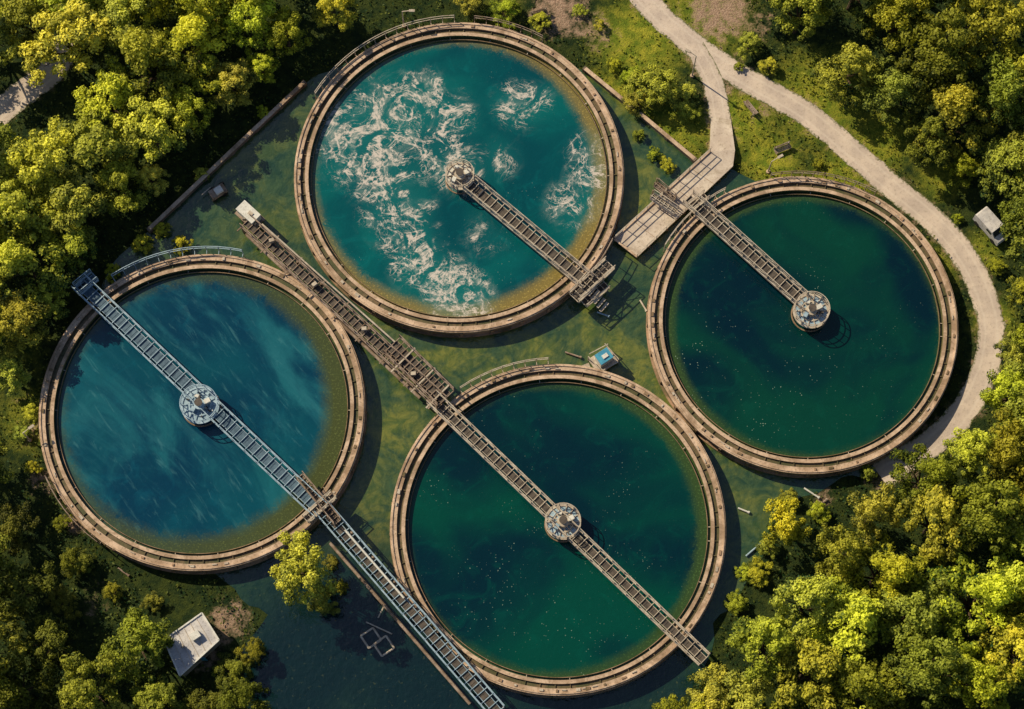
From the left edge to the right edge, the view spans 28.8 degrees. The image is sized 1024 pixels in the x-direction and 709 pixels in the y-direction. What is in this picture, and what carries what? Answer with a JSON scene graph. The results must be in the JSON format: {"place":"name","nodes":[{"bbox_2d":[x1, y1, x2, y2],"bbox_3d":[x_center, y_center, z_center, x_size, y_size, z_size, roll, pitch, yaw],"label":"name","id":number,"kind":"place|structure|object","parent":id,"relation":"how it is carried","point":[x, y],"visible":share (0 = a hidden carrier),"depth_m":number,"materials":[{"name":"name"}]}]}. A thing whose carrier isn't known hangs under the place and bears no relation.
{"place":"outdoors","nodes":[
{"label":"outdoors","id":0,"kind":"place"},
{"bbox_2d":[0,36,77,123],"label":"gravel road","id":1,"kind":"structure","parent":0,"point":[20,95],"depth_m":206.64,"materials":[{"name":"gravel"}]},
{"bbox_2d":[98,58,876,708],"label":"basin water","id":2,"kind":"structure","parent":0,"point":[314,660],"depth_m":196.65,"materials":[{"name":"liquid"}]},
{"bbox_2d":[237,213,453,408],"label":"catwalk","id":3,"kind":"object","parent":2,"relation":"in","point":[417,373],"visible":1,"depth_m":197.57,"materials":[{"name":"metal"}]},
{"bbox_2d":[295,471,504,708],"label":"catwalk","id":4,"kind":"object","parent":2,"relation":"in","point":[324,509],"visible":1,"depth_m":190.53,"materials":[{"name":"grey metal"}]},
{"bbox_2d":[582,344,618,370],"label":"pump kiosk","id":5,"kind":"object","parent":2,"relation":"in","point":[604,359],"visible":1,"depth_m":197.60,"materials":[{"name":"metal"}]},
{"bbox_2d":[0,0,1023,708],"bbox_3d":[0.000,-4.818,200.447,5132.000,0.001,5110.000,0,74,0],"label":"ground","id":6,"kind":"structure","parent":0,"point":[708,18],"depth_m":204.20,"materials":[{"name":"plant"}]},
{"bbox_2d":[0,606,27,680],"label":"broadleaf tree","id":7,"kind":"object","parent":6,"relation":"on","point":[12,638],"visible":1,"depth_m":185.00,"materials":[{"name":"green plant"}]},
{"bbox_2d":[0,0,27,65],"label":"broadleaf tree","id":8,"kind":"object","parent":6,"relation":"on","point":[12,50],"visible":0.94,"depth_m":202.26,"materials":[{"name":"green plant"}]},
{"bbox_2d":[0,355,31,396],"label":"broadleaf tree","id":9,"kind":"object","parent":6,"relation":"on","point":[13,369],"visible":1,"depth_m":195.38,"materials":[{"name":"green plant"}]},
{"bbox_2d":[0,500,41,556],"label":"broadleaf tree","id":10,"kind":"object","parent":6,"relation":"on","point":[12,529],"visible":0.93,"depth_m":191.57,"materials":[{"name":"green plant"}]},
{"bbox_2d":[0,289,50,357],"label":"broadleaf tree","id":11,"kind":"object","parent":6,"relation":"on","point":[16,308],"visible":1,"depth_m":195.38,"materials":[{"name":"green plant"}]},
{"bbox_2d":[0,166,56,244],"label":"broadleaf tree","id":12,"kind":"object","parent":6,"relation":"on","point":[14,198],"visible":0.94,"depth_m":196.34,"materials":[{"name":"green plant"}]},
{"bbox_2d":[0,560,58,629],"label":"broadleaf tree","id":13,"kind":"object","parent":6,"relation":"on","point":[25,599],"visible":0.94,"depth_m":187.57,"materials":[{"name":"green plant"}]},
{"bbox_2d":[0,638,64,708],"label":"broadleaf tree","id":14,"kind":"object","parent":6,"relation":"on","point":[10,698],"visible":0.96,"depth_m":185.48,"materials":[{"name":"green plant"}]},
{"bbox_2d":[0,0,65,50],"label":"broadleaf tree","id":15,"kind":"object","parent":6,"relation":"on","point":[20,13],"visible":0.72,"depth_m":201.95,"materials":[{"name":"green plant"}]},
{"bbox_2d":[0,218,70,305],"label":"broadleaf tree","id":16,"kind":"object","parent":6,"relation":"on","point":[14,259],"visible":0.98,"depth_m":195.89,"materials":[{"name":"green plant"}]},
{"bbox_2d":[1,115,75,207],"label":"broadleaf tree","id":17,"kind":"object","parent":6,"relation":"on","point":[47,160],"visible":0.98,"depth_m":196.98,"materials":[{"name":"green plant"}]},
{"bbox_2d":[17,611,77,671],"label":"broadleaf tree","id":18,"kind":"object","parent":6,"relation":"on","point":[55,639],"visible":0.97,"depth_m":186.35,"materials":[{"name":"green plant"}]},
{"bbox_2d":[27,283,69,322],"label":"broadleaf tree","id":19,"kind":"object","parent":6,"relation":"on","point":[56,303],"visible":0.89,"depth_m":197.44,"materials":[{"name":"green plant"}]},
{"bbox_2d":[45,584,82,620],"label":"shrub","id":20,"kind":"object","parent":6,"relation":"on","point":[63,597],"visible":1,"depth_m":190.34,"materials":[{"name":"green plant"}]},
{"bbox_2d":[18,0,114,87],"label":"broadleaf tree","id":21,"kind":"object","parent":6,"relation":"on","point":[67,37],"visible":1,"depth_m":200.88,"materials":[{"name":"green plant"}]},
{"bbox_2d":[31,168,107,242],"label":"broadleaf tree","id":22,"kind":"object","parent":6,"relation":"on","point":[77,211],"visible":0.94,"depth_m":196.68,"materials":[{"name":"green plant"}]},
{"bbox_2d":[47,223,97,274],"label":"broadleaf tree","id":23,"kind":"object","parent":6,"relation":"on","point":[73,245],"visible":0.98,"depth_m":197.57,"materials":[{"name":"green plant"}]},
{"bbox_2d":[59,546,86,579],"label":"shrub","id":24,"kind":"object","parent":6,"relation":"on","point":[65,559],"visible":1,"depth_m":191.39,"materials":[{"name":"green plant"}]},
{"bbox_2d":[52,650,122,708],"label":"broadleaf tree","id":25,"kind":"object","parent":6,"relation":"on","point":[74,691],"visible":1,"depth_m":184.00,"materials":[{"name":"green plant"}]},
{"bbox_2d":[52,99,141,185],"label":"broadleaf tree","id":26,"kind":"object","parent":6,"relation":"on","point":[85,147],"visible":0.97,"depth_m":198.66,"materials":[{"name":"green plant"}]},
{"bbox_2d":[72,56,143,131],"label":"broadleaf tree","id":27,"kind":"object","parent":6,"relation":"on","point":[117,87],"visible":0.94,"depth_m":199.81,"materials":[{"name":"green plant"}]},
{"bbox_2d":[91,158,154,217],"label":"broadleaf tree","id":28,"kind":"object","parent":6,"relation":"on","point":[118,180],"visible":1,"depth_m":199.16,"materials":[{"name":"green plant"}]},
{"bbox_2d":[85,0,162,37],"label":"broadleaf tree","id":29,"kind":"object","parent":6,"relation":"on","point":[114,13],"visible":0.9,"depth_m":202.40,"materials":[{"name":"green plant"}]},
{"bbox_2d":[97,607,174,684],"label":"broadleaf tree","id":30,"kind":"object","parent":6,"relation":"on","point":[138,623],"visible":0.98,"depth_m":186.70,"materials":[{"name":"green plant"}]},
{"bbox_2d":[110,94,187,163],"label":"broadleaf tree","id":31,"kind":"object","parent":6,"relation":"on","point":[152,130],"visible":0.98,"depth_m":199.19,"materials":[{"name":"green plant"}]},
{"bbox_2d":[133,164,170,196],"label":"broadleaf tree","id":32,"kind":"object","parent":6,"relation":"on","point":[148,173],"visible":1,"depth_m":201.20,"materials":[{"name":"green plant"}]},
{"bbox_2d":[104,23,203,113],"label":"broadleaf tree","id":33,"kind":"object","parent":6,"relation":"on","point":[134,46],"visible":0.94,"depth_m":200.74,"materials":[{"name":"green plant"}]},
{"bbox_2d":[129,674,183,708],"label":"broadleaf tree","id":34,"kind":"object","parent":6,"relation":"on","point":[148,697],"visible":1,"depth_m":186.01,"materials":[{"name":"green plant"}]},
{"bbox_2d":[139,1,235,94],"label":"broadleaf tree","id":35,"kind":"object","parent":6,"relation":"on","point":[190,29],"visible":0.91,"depth_m":201.89,"materials":[{"name":"green plant"}]},
{"bbox_2d":[159,84,216,135],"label":"broadleaf tree","id":36,"kind":"object","parent":6,"relation":"on","point":[187,114],"visible":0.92,"depth_m":200.71,"materials":[{"name":"green plant"}]},
{"bbox_2d":[166,612,220,676],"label":"equipment hut","id":37,"kind":"object","parent":6,"relation":"on","point":[197,641],"visible":0.94,"depth_m":188.84,"materials":[{"name":"white paint"}]},
{"bbox_2d":[182,688,220,708],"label":"broadleaf tree","id":38,"kind":"object","parent":6,"relation":"on","point":[191,700],"visible":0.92,"depth_m":187.26,"materials":[{"name":"green plant"}]},
{"bbox_2d":[39,254,366,574],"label":"settling tank","id":39,"kind":"object","parent":6,"relation":"on","point":[198,413],"visible":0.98,"depth_m":196.38,"materials":[{"name":"liquid"}]},
{"bbox_2d":[166,0,241,35],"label":"broadleaf tree","id":40,"kind":"object","parent":6,"relation":"on","point":[215,7],"visible":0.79,"depth_m":202.44,"materials":[{"name":"green plant"}]},
{"bbox_2d":[146,80,306,233],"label":"retaining wall","id":41,"kind":"structure","parent":6,"relation":"on","point":[239,144],"depth_m":204.13,"materials":[{"name":"concrete"}]},
{"bbox_2d":[204,56,258,106],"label":"broadleaf tree","id":42,"kind":"object","parent":6,"relation":"on","point":[235,77],"visible":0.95,"depth_m":202.82,"materials":[{"name":"green plant"}]},
{"bbox_2d":[211,647,253,692],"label":"shrub","id":43,"kind":"object","parent":6,"relation":"on","point":[235,667],"visible":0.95,"depth_m":189.19,"materials":[{"name":"green plant"}]},
{"bbox_2d":[214,677,271,708],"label":"broadleaf tree","id":44,"kind":"object","parent":6,"relation":"on","point":[242,695],"visible":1,"depth_m":185.98,"materials":[{"name":"green plant"}]},
{"bbox_2d":[234,636,265,667],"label":"shrub","id":45,"kind":"object","parent":6,"relation":"on","point":[255,649],"visible":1,"depth_m":189.38,"materials":[{"name":"green plant"}]},
{"bbox_2d":[223,0,277,49],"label":"broadleaf tree","id":46,"kind":"object","parent":6,"relation":"on","point":[258,12],"visible":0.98,"depth_m":202.96,"materials":[{"name":"green plant"}]},
{"bbox_2d":[244,48,281,83],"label":"broadleaf tree","id":47,"kind":"object","parent":6,"relation":"on","point":[264,66],"visible":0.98,"depth_m":204.73,"materials":[{"name":"green plant"}]},
{"bbox_2d":[263,4,312,57],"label":"broadleaf tree","id":48,"kind":"object","parent":6,"relation":"on","point":[283,38],"visible":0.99,"depth_m":203.62,"materials":[{"name":"green plant"}]},
{"bbox_2d":[268,529,337,606],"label":"broadleaf tree","id":49,"kind":"object","parent":6,"relation":"on","point":[304,569],"visible":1,"depth_m":187.19,"materials":[{"name":"green plant"}]},
{"bbox_2d":[306,585,339,615],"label":"shrub","id":50,"kind":"object","parent":6,"relation":"on","point":[320,605],"visible":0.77,"depth_m":190.54,"materials":[{"name":"green plant"}]},
{"bbox_2d":[311,0,359,31],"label":"broadleaf tree","id":51,"kind":"object","parent":6,"relation":"on","point":[342,19],"visible":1,"depth_m":204.88,"materials":[{"name":"green plant"}]},
{"bbox_2d":[294,22,624,337],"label":"settling tank","id":52,"kind":"object","parent":6,"relation":"on","point":[459,180],"visible":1,"depth_m":202.93,"materials":[{"name":"liquid"}]},
{"bbox_2d":[484,0,521,28],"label":"shrub","id":53,"kind":"object","parent":6,"relation":"on","point":[507,5],"visible":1,"depth_m":207.81,"materials":[{"name":"green plant"}]},
{"bbox_2d":[0,0,1023,708],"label":"undergrowth","id":54,"kind":"object","parent":6,"relation":"on","point":[652,120],"visible":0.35,"depth_m":204.06,"materials":[{"name":"green plant"}]},
{"bbox_2d":[390,364,725,697],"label":"settling tank","id":55,"kind":"object","parent":6,"relation":"on","point":[557,530],"visible":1,"depth_m":193.26,"materials":[{"name":"concrete"}]},
{"bbox_2d":[582,66,696,162],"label":"retaining wall","id":56,"kind":"structure","parent":6,"relation":"on","point":[644,118],"depth_m":205.13,"materials":[{"name":"concrete"}]},
{"bbox_2d":[622,62,679,104],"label":"broadleaf tree","id":57,"kind":"object","parent":6,"relation":"on","point":[658,87],"visible":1,"depth_m":203.54,"materials":[{"name":"green plant"}]},
{"bbox_2d":[613,116,734,257],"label":"concrete walkway","id":58,"kind":"structure","parent":6,"relation":"on","point":[644,229],"depth_m":203.00,"materials":[{"name":"concrete"}]},
{"bbox_2d":[685,42,731,149],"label":"footpath","id":59,"kind":"structure","parent":6,"relation":"on","point":[709,74],"depth_m":206.94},
{"bbox_2d":[685,663,737,708],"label":"broadleaf tree","id":60,"kind":"object","parent":6,"relation":"on","point":[713,691],"visible":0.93,"depth_m":186.31,"materials":[{"name":"green plant"}]},
{"bbox_2d":[718,669,774,708],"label":"broadleaf tree","id":61,"kind":"object","parent":6,"relation":"on","point":[745,690],"visible":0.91,"depth_m":185.04,"materials":[{"name":"green plant"}]},
{"bbox_2d":[743,555,773,587],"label":"shrub","id":62,"kind":"object","parent":6,"relation":"on","point":[753,570],"visible":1,"depth_m":192.24,"materials":[{"name":"green plant"}]},
{"bbox_2d":[725,613,800,681],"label":"broadleaf tree","id":63,"kind":"object","parent":6,"relation":"on","point":[762,633],"visible":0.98,"depth_m":185.03,"materials":[{"name":"green plant"}]},
{"bbox_2d":[762,495,811,546],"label":"broadleaf tree","id":64,"kind":"object","parent":6,"relation":"on","point":[786,531],"visible":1,"depth_m":189.64,"materials":[{"name":"green plant"}]},
{"bbox_2d":[768,0,832,40],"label":"broadleaf tree","id":65,"kind":"object","parent":6,"relation":"on","point":[816,12],"visible":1,"depth_m":202.58,"materials":[{"name":"green plant"}]},
{"bbox_2d":[646,176,957,477],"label":"settling tank","id":66,"kind":"object","parent":6,"relation":"on","point":[801,327],"visible":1,"depth_m":198.74,"materials":[{"name":"liquid"}]},
{"bbox_2d":[650,178,709,215],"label":"steel stair platform","id":67,"kind":"structure","parent":66,"relation":"on","point":[668,195],"depth_m":201.52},
{"bbox_2d":[768,573,843,640],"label":"broadleaf tree","id":68,"kind":"object","parent":6,"relation":"on","point":[803,592],"visible":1,"depth_m":185.12,"materials":[{"name":"green plant"}]},
{"bbox_2d":[773,630,842,708],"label":"broadleaf tree","id":69,"kind":"object","parent":6,"relation":"on","point":[822,664],"visible":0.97,"depth_m":183.36,"materials":[{"name":"green plant"}]},
{"bbox_2d":[808,522,876,584],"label":"broadleaf tree","id":70,"kind":"object","parent":6,"relation":"on","point":[850,545],"visible":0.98,"depth_m":187.35,"materials":[{"name":"green plant"}]},
{"bbox_2d":[810,40,882,108],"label":"broadleaf tree","id":71,"kind":"object","parent":6,"relation":"on","point":[852,60],"visible":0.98,"depth_m":201.55,"materials":[{"name":"green plant"}]},
{"bbox_2d":[803,575,894,669],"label":"broadleaf tree","id":72,"kind":"object","parent":6,"relation":"on","point":[863,613],"visible":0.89,"depth_m":185.15,"materials":[{"name":"green plant"}]},
{"bbox_2d":[820,0,892,28],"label":"broadleaf tree","id":73,"kind":"object","parent":6,"relation":"on","point":[851,5],"visible":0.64,"depth_m":203.33,"materials":[{"name":"green plant"}]},
{"bbox_2d":[825,644,911,708],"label":"broadleaf tree","id":74,"kind":"object","parent":6,"relation":"on","point":[856,682],"visible":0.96,"depth_m":183.30,"materials":[{"name":"green plant"}]},
{"bbox_2d":[846,481,901,546],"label":"broadleaf tree","id":75,"kind":"object","parent":6,"relation":"on","point":[868,511],"visible":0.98,"depth_m":189.06,"materials":[{"name":"green plant"}]},
{"bbox_2d":[832,529,928,604],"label":"broadleaf tree","id":76,"kind":"object","parent":6,"relation":"on","point":[903,568],"visible":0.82,"depth_m":186.94,"materials":[{"name":"green plant"}]},
{"bbox_2d":[859,0,934,53],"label":"broadleaf tree","id":77,"kind":"object","parent":6,"relation":"on","point":[903,23],"visible":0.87,"depth_m":201.66,"materials":[{"name":"green plant"}]},
{"bbox_2d":[861,55,933,122],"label":"broadleaf tree","id":78,"kind":"object","parent":6,"relation":"on","point":[899,83],"visible":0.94,"depth_m":200.65,"materials":[{"name":"green plant"}]},
{"bbox_2d":[876,573,958,643],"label":"broadleaf tree","id":79,"kind":"object","parent":6,"relation":"on","point":[915,621],"visible":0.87,"depth_m":185.88,"materials":[{"name":"green plant"}]},
{"bbox_2d":[887,443,960,518],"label":"broadleaf tree","id":80,"kind":"object","parent":6,"relation":"on","point":[936,471],"visible":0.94,"depth_m":190.17,"materials":[{"name":"green plant"}]},
{"bbox_2d":[902,116,953,168],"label":"broadleaf tree","id":81,"kind":"object","parent":6,"relation":"on","point":[931,125],"visible":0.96,"depth_m":199.61,"materials":[{"name":"green plant"}]},
{"bbox_2d":[881,627,977,708],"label":"broadleaf tree","id":82,"kind":"object","parent":6,"relation":"on","point":[925,674],"visible":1,"depth_m":182.37,"materials":[{"name":"green plant"}]},
{"bbox_2d":[892,483,976,567],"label":"broadleaf tree","id":83,"kind":"object","parent":6,"relation":"on","point":[935,500],"visible":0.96,"depth_m":187.87,"materials":[{"name":"green plant"}]},
{"bbox_2d":[893,6,996,102],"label":"broadleaf tree","id":84,"kind":"object","parent":6,"relation":"on","point":[950,58],"visible":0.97,"depth_m":198.46,"materials":[{"name":"green plant"}]},
{"bbox_2d":[911,80,1004,166],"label":"broadleaf tree","id":85,"kind":"object","parent":6,"relation":"on","point":[946,100],"visible":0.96,"depth_m":198.99,"materials":[{"name":"green plant"}]},
{"bbox_2d":[942,151,988,188],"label":"broadleaf tree","id":86,"kind":"object","parent":6,"relation":"on","point":[963,163],"visible":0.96,"depth_m":200.58,"materials":[{"name":"green plant"}]},
{"bbox_2d":[938,427,998,483],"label":"broadleaf tree","id":87,"kind":"object","parent":6,"relation":"on","point":[961,452],"visible":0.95,"depth_m":190.30,"materials":[{"name":"green plant"}]},
{"bbox_2d":[923,551,1023,658],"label":"broadleaf tree","id":88,"kind":"object","parent":6,"relation":"on","point":[993,590],"visible":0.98,"depth_m":184.88,"materials":[{"name":"green plant"}]},
{"bbox_2d":[942,473,1023,556],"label":"broadleaf tree","id":89,"kind":"object","parent":6,"relation":"on","point":[992,523],"visible":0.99,"depth_m":185.37,"materials":[{"name":"green plant"}]},
{"bbox_2d":[942,0,1023,68],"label":"broadleaf tree","id":90,"kind":"object","parent":6,"relation":"on","point":[992,24],"visible":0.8,"depth_m":199.20,"materials":[{"name":"green plant"}]},
{"bbox_2d":[942,642,1023,708],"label":"broadleaf tree","id":91,"kind":"object","parent":6,"relation":"on","point":[987,691],"visible":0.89,"depth_m":182.37,"materials":[{"name":"green plant"}]},
{"bbox_2d":[973,206,1008,245],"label":"parked van","id":92,"kind":"object","parent":6,"relation":"on","point":[987,221],"visible":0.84,"depth_m":201.19,"materials":[{"name":"white metal"}]},
{"bbox_2d":[967,407,1023,488],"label":"broadleaf tree","id":93,"kind":"object","parent":6,"relation":"on","point":[1006,448],"visible":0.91,"depth_m":189.25,"materials":[{"name":"green plant"}]},
{"bbox_2d":[969,51,1023,130],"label":"broadleaf tree","id":94,"kind":"object","parent":6,"relation":"on","point":[1004,93],"visible":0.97,"depth_m":198.07,"materials":[{"name":"green plant"}]},
{"bbox_2d":[970,133,1023,202],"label":"broadleaf tree","id":95,"kind":"object","parent":6,"relation":"on","point":[999,161],"visible":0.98,"depth_m":198.13,"materials":[{"name":"green plant"}]},
{"bbox_2d":[971,524,1023,614],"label":"broadleaf tree","id":96,"kind":"object","parent":6,"relation":"on","point":[1018,568],"visible":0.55,"depth_m":187.63,"materials":[{"name":"green plant"}]},
{"bbox_2d":[974,601,1023,695],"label":"broadleaf tree","id":97,"kind":"object","parent":6,"relation":"on","point":[1012,633],"visible":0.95,"depth_m":183.47,"materials":[{"name":"green plant"}]},
{"bbox_2d":[979,365,1023,419],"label":"broadleaf tree","id":98,"kind":"object","parent":6,"relation":"on","point":[1004,379],"visible":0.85,"depth_m":192.61,"materials":[{"name":"green plant"}]},
{"bbox_2d":[991,40,1023,94],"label":"broadleaf tree","id":99,"kind":"object","parent":6,"relation":"on","point":[1010,52],"visible":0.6,"depth_m":199.93,"materials":[{"name":"green plant"}]},
{"bbox_2d":[993,330,1023,371],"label":"broadleaf tree","id":100,"kind":"object","parent":6,"relation":"on","point":[1012,355],"visible":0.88,"depth_m":195.29,"materials":[{"name":"green plant"}]},
{"bbox_2d":[997,177,1023,238],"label":"broadleaf tree","id":101,"kind":"object","parent":6,"relation":"on","point":[1015,215],"visible":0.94,"depth_m":197.23,"materials":[{"name":"green plant"}]},
{"bbox_2d":[1000,208,1023,270],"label":"broadleaf tree","id":102,"kind":"object","parent":6,"relation":"on","point":[1014,252],"visible":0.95,"depth_m":195.51,"materials":[{"name":"green plant"}]},
{"bbox_2d":[1003,359,1023,439],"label":"broadleaf tree","id":103,"kind":"object","parent":6,"relation":"on","point":[1014,408],"visible":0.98,"depth_m":191.37,"materials":[{"name":"green plant"}]},
{"bbox_2d":[629,0,1005,483],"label":"gravel road","id":104,"kind":"structure","parent":0,"point":[965,408],"depth_m":203.27,"materials":[{"name":"gravel"}]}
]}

